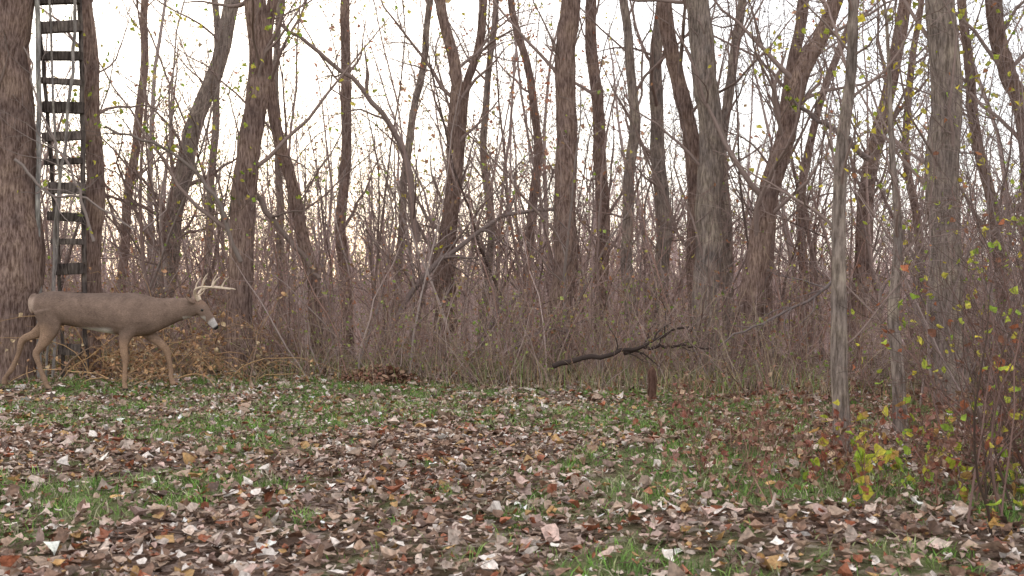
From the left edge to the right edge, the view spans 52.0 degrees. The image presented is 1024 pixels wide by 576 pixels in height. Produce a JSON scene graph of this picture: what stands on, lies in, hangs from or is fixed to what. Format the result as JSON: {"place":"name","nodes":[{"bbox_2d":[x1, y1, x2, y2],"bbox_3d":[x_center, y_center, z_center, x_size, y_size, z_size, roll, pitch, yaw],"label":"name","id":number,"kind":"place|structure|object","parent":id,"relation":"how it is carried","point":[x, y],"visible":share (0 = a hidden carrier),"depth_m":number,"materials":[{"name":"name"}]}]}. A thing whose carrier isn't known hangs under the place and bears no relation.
{"place":"outdoors","nodes":[
{"label":"outdoors","id":0,"kind":"place"},
{"bbox_2d":[0,272,1023,575],"bbox_3d":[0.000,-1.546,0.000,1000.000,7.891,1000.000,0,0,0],"label":"ground","id":1,"kind":"structure","parent":0,"point":[88,566],"depth_m":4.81,"materials":[{"name":"brown plant"}]},
{"bbox_2d":[0,0,45,384],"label":"bare tree","id":2,"kind":"object","parent":1,"relation":"on","point":[22,258],"visible":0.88,"depth_m":11.80,"materials":[{"name":"brown plant"}]},
{"bbox_2d":[0,34,94,241],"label":"leaning branch","id":3,"kind":"object","parent":2,"relation":"attached to","point":[71,174],"visible":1,"depth_m":11.68,"materials":[{"name":"brown plant"}]},
{"bbox_2d":[14,158,159,242],"bbox_3d":[-4.672,-0.971,11.511,1.709,0.953,0.678,0,0,-6],"label":"leaning branch","id":4,"kind":"object","parent":3,"relation":"attached to","point":[31,176],"visible":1,"depth_m":11.68,"materials":[{"name":"brown plant"}]},
{"bbox_2d":[27,46,70,167],"bbox_3d":[-8.034,-3.756,15.079,4.062,9.793,2.632,0,0,-29],"label":"bare tree","id":5,"kind":"object","parent":1,"relation":"on","point":[58,128],"visible":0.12,"depth_m":15.48,"materials":[{"name":"brown plant"}]},
{"bbox_2d":[34,0,88,378],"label":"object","id":6,"kind":"object","parent":1,"relation":"on","point":[74,26],"visible":0.8,"depth_m":12.06,"materials":[{"name":"black metal"}]},
{"bbox_2d":[33,0,199,373],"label":"bare tree","id":7,"kind":"object","parent":1,"relation":"on","point":[93,147],"visible":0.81,"depth_m":12.83,"materials":[{"name":"brown plant"}]},
{"bbox_2d":[2,273,235,390],"bbox_3d":[-4.060,0.455,10.750,2.407,1.212,0.374,0,0,0],"label":"deer","id":8,"kind":"object","parent":1,"relation":"on","point":[126,317],"visible":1,"depth_m":10.64},
{"bbox_2d":[48,0,240,353],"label":"bare tree","id":9,"kind":"object","parent":1,"relation":"on","point":[203,100],"visible":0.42,"depth_m":16.87,"materials":[{"name":"brown plant"}]},
{"bbox_2d":[70,0,226,347],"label":"bare tree","id":10,"kind":"object","parent":1,"relation":"on","point":[144,6],"visible":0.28,"depth_m":18.96,"materials":[{"name":"brown plant"}]},
{"bbox_2d":[126,0,274,332],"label":"bare tree","id":11,"kind":"object","parent":1,"relation":"on","point":[215,18],"visible":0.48,"depth_m":19.95,"materials":[{"name":"brown plant"}]},
{"bbox_2d":[0,258,420,387],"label":"dead fern pile","id":12,"kind":"object","parent":1,"relation":"on","point":[158,358],"visible":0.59,"depth_m":12.12,"materials":[{"name":"brown plant"}]},
{"bbox_2d":[70,0,418,373],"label":"bare tree","id":13,"kind":"object","parent":1,"relation":"on","point":[257,97],"visible":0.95,"depth_m":12.89,"materials":[{"name":"brown plant"}]},
{"bbox_2d":[61,94,260,262],"bbox_3d":[-4.041,-1.318,12.219,2.298,2.038,1.347,0,0,0],"label":"leaning branch","id":14,"kind":"object","parent":13,"relation":"attached to","point":[168,149],"visible":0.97,"depth_m":12.38,"materials":[{"name":"brown plant"}]},
{"bbox_2d":[256,0,313,355],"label":"bare tree","id":15,"kind":"object","parent":1,"relation":"on","point":[277,92],"visible":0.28,"depth_m":18.97,"materials":[{"name":"brown plant"}]},
{"bbox_2d":[137,0,440,363],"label":"bare tree","id":16,"kind":"object","parent":1,"relation":"on","point":[276,130],"visible":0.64,"depth_m":13.91,"materials":[{"name":"brown plant"}]},
{"bbox_2d":[232,0,420,241],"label":"leaning branch","id":17,"kind":"object","parent":16,"relation":"attached to","point":[358,84],"visible":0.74,"depth_m":13.98,"materials":[{"name":"brown plant"}]},
{"bbox_2d":[284,0,392,354],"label":"bare tree","id":18,"kind":"object","parent":1,"relation":"on","point":[345,58],"visible":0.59,"depth_m":18.93,"materials":[{"name":"brown plant"}]},
{"bbox_2d":[333,363,424,385],"bbox_3d":[-1.505,0.974,11.897,1.048,0.243,0.740,0,0,0],"label":"leaf pile","id":19,"kind":"object","parent":1,"relation":"on","point":[389,370],"visible":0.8,"depth_m":11.77,"materials":[{"name":"brown plant"}]},
{"bbox_2d":[351,0,475,354],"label":"bare tree","id":20,"kind":"object","parent":1,"relation":"on","point":[409,145],"visible":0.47,"depth_m":18.96,"materials":[{"name":"brown plant"}]},
{"bbox_2d":[385,0,554,362],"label":"bare tree","id":21,"kind":"object","parent":1,"relation":"on","point":[481,31],"visible":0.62,"depth_m":14.94,"materials":[{"name":"brown plant"}]},
{"bbox_2d":[356,0,593,366],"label":"bare tree","id":22,"kind":"object","parent":1,"relation":"on","point":[455,69],"visible":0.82,"depth_m":14.40,"materials":[{"name":"brown plant"}]},
{"bbox_2d":[376,162,553,351],"bbox_3d":[-0.491,-0.390,13.877,2.481,2.524,1.352,0,0,16],"label":"leaning branch","id":23,"kind":"object","parent":22,"relation":"attached to","point":[484,228],"visible":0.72,"depth_m":13.78,"materials":[{"name":"brown plant"}]},
{"bbox_2d":[362,0,602,353],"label":"bare tree","id":24,"kind":"object","parent":1,"relation":"on","point":[531,92],"visible":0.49,"depth_m":17.93,"materials":[{"name":"brown plant"}]},
{"bbox_2d":[413,0,559,354],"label":"bare tree","id":25,"kind":"object","parent":1,"relation":"on","point":[488,73],"visible":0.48,"depth_m":17.93,"materials":[{"name":"brown plant"}]},
{"bbox_2d":[387,0,613,371],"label":"bare tree","id":26,"kind":"object","parent":1,"relation":"on","point":[566,40],"visible":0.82,"depth_m":13.27,"materials":[{"name":"brown plant"}]},
{"bbox_2d":[0,365,1023,575],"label":"grass","id":27,"kind":"structure","parent":1,"relation":"on","point":[302,430],"depth_m":6.65,"materials":[{"name":"green plant"}]},
{"bbox_2d":[0,288,1023,575],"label":"fallen twigs","id":28,"kind":"object","parent":1,"relation":"on","point":[3,554],"depth_m":6.78,"materials":[{"name":"brown wood"}]},
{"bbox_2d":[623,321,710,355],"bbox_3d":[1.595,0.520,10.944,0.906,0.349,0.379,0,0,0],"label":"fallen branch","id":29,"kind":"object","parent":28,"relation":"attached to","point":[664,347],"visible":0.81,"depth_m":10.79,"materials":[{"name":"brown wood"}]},
{"bbox_2d":[30,0,1022,355],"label":"midground trees","id":30,"kind":"object","parent":1,"relation":"on","point":[540,70],"visible":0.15,"depth_m":23.45,"materials":[{"name":"brown plant"}]},
{"bbox_2d":[30,0,1023,375],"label":"understory saplings","id":31,"kind":"object","parent":1,"relation":"on","point":[430,234],"visible":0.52,"depth_m":14.80,"materials":[{"name":"brown plant"}]},
{"bbox_2d":[36,233,1023,401],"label":"edge brush","id":32,"kind":"object","parent":1,"relation":"on","point":[525,351],"visible":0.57,"depth_m":11.56,"materials":[{"name":"brown plant"}]},
{"bbox_2d":[257,193,323,300],"bbox_3d":[-2.841,-0.745,13.251,1.100,1.814,0.661,0,0,26],"label":"leaning branch","id":33,"kind":"object","parent":32,"relation":"on","point":[274,220],"visible":0.65,"depth_m":13.16,"materials":[{"name":"brown plant"}]},
{"bbox_2d":[478,291,521,339],"bbox_3d":[-0.142,0.362,13.546,0.560,0.635,0.284,0,0,13],"label":"leaning branch","id":34,"kind":"object","parent":32,"relation":"on","point":[491,327],"visible":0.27,"depth_m":13.48,"materials":[{"name":"brown plant"}]},
{"bbox_2d":[719,265,847,346],"bbox_3d":[2.696,0.166,10.406,1.276,0.856,0.541,0,0,11],"label":"leaning branch","id":35,"kind":"object","parent":32,"relation":"on","point":[824,288],"visible":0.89,"depth_m":10.49,"materials":[{"name":"brown plant"}]},
{"bbox_2d":[40,96,1022,355],"bbox_3d":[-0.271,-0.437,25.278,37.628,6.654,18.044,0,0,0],"label":"background brush","id":36,"kind":"object","parent":1,"relation":"on","point":[470,270],"visible":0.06,"depth_m":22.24,"materials":[{"name":"brown plant"}]},
{"bbox_2d":[40,75,1023,381],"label":"understory brush","id":37,"kind":"object","parent":1,"relation":"on","point":[282,279],"visible":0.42,"depth_m":13.62,"materials":[{"name":"brown plant"}]},
{"bbox_2d":[44,91,1020,334],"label":"distant trees","id":38,"kind":"object","parent":1,"relation":"on","point":[297,169],"visible":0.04,"depth_m":62.72,"materials":[{"name":"brown plant"}]},
{"bbox_2d":[42,326,1023,403],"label":"dry weeds","id":39,"kind":"object","parent":1,"relation":"on","point":[722,390],"visible":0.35,"depth_m":11.11,"materials":[{"name":"brown plant"}]},
{"bbox_2d":[536,0,650,353],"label":"bare tree","id":40,"kind":"object","parent":1,"relation":"on","point":[590,26],"visible":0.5,"depth_m":16.91,"materials":[{"name":"brown plant"}]},
{"bbox_2d":[518,0,718,358],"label":"bare tree","id":41,"kind":"object","parent":1,"relation":"on","point":[629,45],"visible":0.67,"depth_m":15.44,"materials":[{"name":"brown plant"}]},
{"bbox_2d":[549,0,739,356],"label":"bare tree","id":42,"kind":"object","parent":1,"relation":"on","point":[655,92],"visible":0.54,"depth_m":15.91,"materials":[{"name":"grey plant"}]},
{"bbox_2d":[647,366,656,402],"bbox_3d":[1.280,0.901,9.601,0.106,0.381,0.106,0,0,40],"label":"tree stump","id":43,"kind":"object","parent":1,"relation":"on","point":[652,382],"visible":0.81,"depth_m":9.57,"materials":[{"name":"brown wood"}]},
{"bbox_2d":[587,0,807,376],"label":"bare tree","id":44,"kind":"object","parent":1,"relation":"on","point":[710,170],"visible":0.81,"depth_m":12.47,"materials":[{"name":"grey plant"}]},
{"bbox_2d":[595,0,869,370],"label":"bare tree","id":45,"kind":"object","parent":1,"relation":"on","point":[687,110],"visible":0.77,"depth_m":13.11,"materials":[{"name":"brown plant"}]},
{"bbox_2d":[715,0,785,355],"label":"bare tree","id":46,"kind":"object","parent":1,"relation":"on","point":[728,254],"visible":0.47,"depth_m":15.94,"materials":[{"name":"grey plant"}]},
{"bbox_2d":[647,0,924,368],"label":"bare tree","id":47,"kind":"object","parent":1,"relation":"on","point":[793,53],"visible":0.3,"depth_m":13.53,"materials":[{"name":"brown plant"}]},
{"bbox_2d":[657,0,928,380],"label":"bare tree","id":48,"kind":"object","parent":1,"relation":"on","point":[757,256],"visible":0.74,"depth_m":12.12,"materials":[{"name":"brown plant"}]},
{"bbox_2d":[784,85,869,160],"bbox_3d":[3.622,-1.905,12.046,0.942,0.918,0.468,0,0,0],"label":"leaning branch","id":49,"kind":"object","parent":48,"relation":"attached to","point":[813,117],"visible":0.77,"depth_m":11.97,"materials":[{"name":"brown plant"}]},
{"bbox_2d":[632,365,1023,513],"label":"red weeds","id":50,"kind":"object","parent":1,"relation":"on","point":[738,432],"visible":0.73,"depth_m":5.98,"materials":[{"name":"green plant"}]},
{"bbox_2d":[712,0,970,455],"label":"bare tree","id":51,"kind":"object","parent":1,"relation":"on","point":[839,343],"visible":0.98,"depth_m":6.38,"materials":[{"name":"grey plant"}]},
{"bbox_2d":[779,0,912,352],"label":"bare tree","id":52,"kind":"object","parent":1,"relation":"on","point":[807,149],"visible":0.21,"depth_m":16.95,"materials":[{"name":"brown plant"}]},
{"bbox_2d":[810,0,929,359],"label":"bare tree","id":53,"kind":"object","parent":1,"relation":"on","point":[905,11],"visible":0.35,"depth_m":14.91,"materials":[{"name":"brown plant"}]},
{"bbox_2d":[762,0,1021,388],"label":"bare tree","id":54,"kind":"object","parent":1,"relation":"on","point":[969,50],"visible":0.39,"depth_m":10.45,"materials":[{"name":"brown plant"}]},
{"bbox_2d":[761,0,1023,432],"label":"thicket","id":55,"kind":"object","parent":1,"relation":"on","point":[930,295],"visible":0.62,"depth_m":8.42,"materials":[{"name":"brown plant"}]},
{"bbox_2d":[773,0,1023,408],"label":"bare tree","id":56,"kind":"object","parent":1,"relation":"on","point":[946,57],"visible":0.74,"depth_m":9.01,"materials":[{"name":"grey plant"}]},
{"bbox_2d":[823,0,981,437],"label":"bare tree","id":57,"kind":"object","parent":1,"relation":"on","point":[897,239],"visible":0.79,"depth_m":7.49,"materials":[{"name":"grey plant"}]},
{"bbox_2d":[803,394,1023,540],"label":"leafy seedlings","id":58,"kind":"object","parent":1,"relation":"on","point":[866,492],"visible":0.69,"depth_m":5.20,"materials":[{"name":"yellow plant"}]},
{"bbox_2d":[826,119,1023,535],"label":"thorn bush","id":59,"kind":"object","parent":1,"relation":"on","point":[999,368],"visible":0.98,"depth_m":5.09,"materials":[{"name":"brown plant"}]},
{"bbox_2d":[847,0,1023,354],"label":"bare tree","id":60,"kind":"object","parent":1,"relation":"on","point":[908,120],"visible":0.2,"depth_m":15.96,"materials":[{"name":"brown plant"}]},
{"bbox_2d":[896,0,1023,303],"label":"bare tree","id":61,"kind":"object","parent":1,"relation":"on","point":[1000,35],"visible":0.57,"depth_m":9.58,"materials":[{"name":"brown plant"}]},
{"bbox_2d":[29,0,1023,281],"label":"sky","id":62,"kind":"structure","parent":0,"point":[129,45],"materials":[{"name":"white"}]}
]}

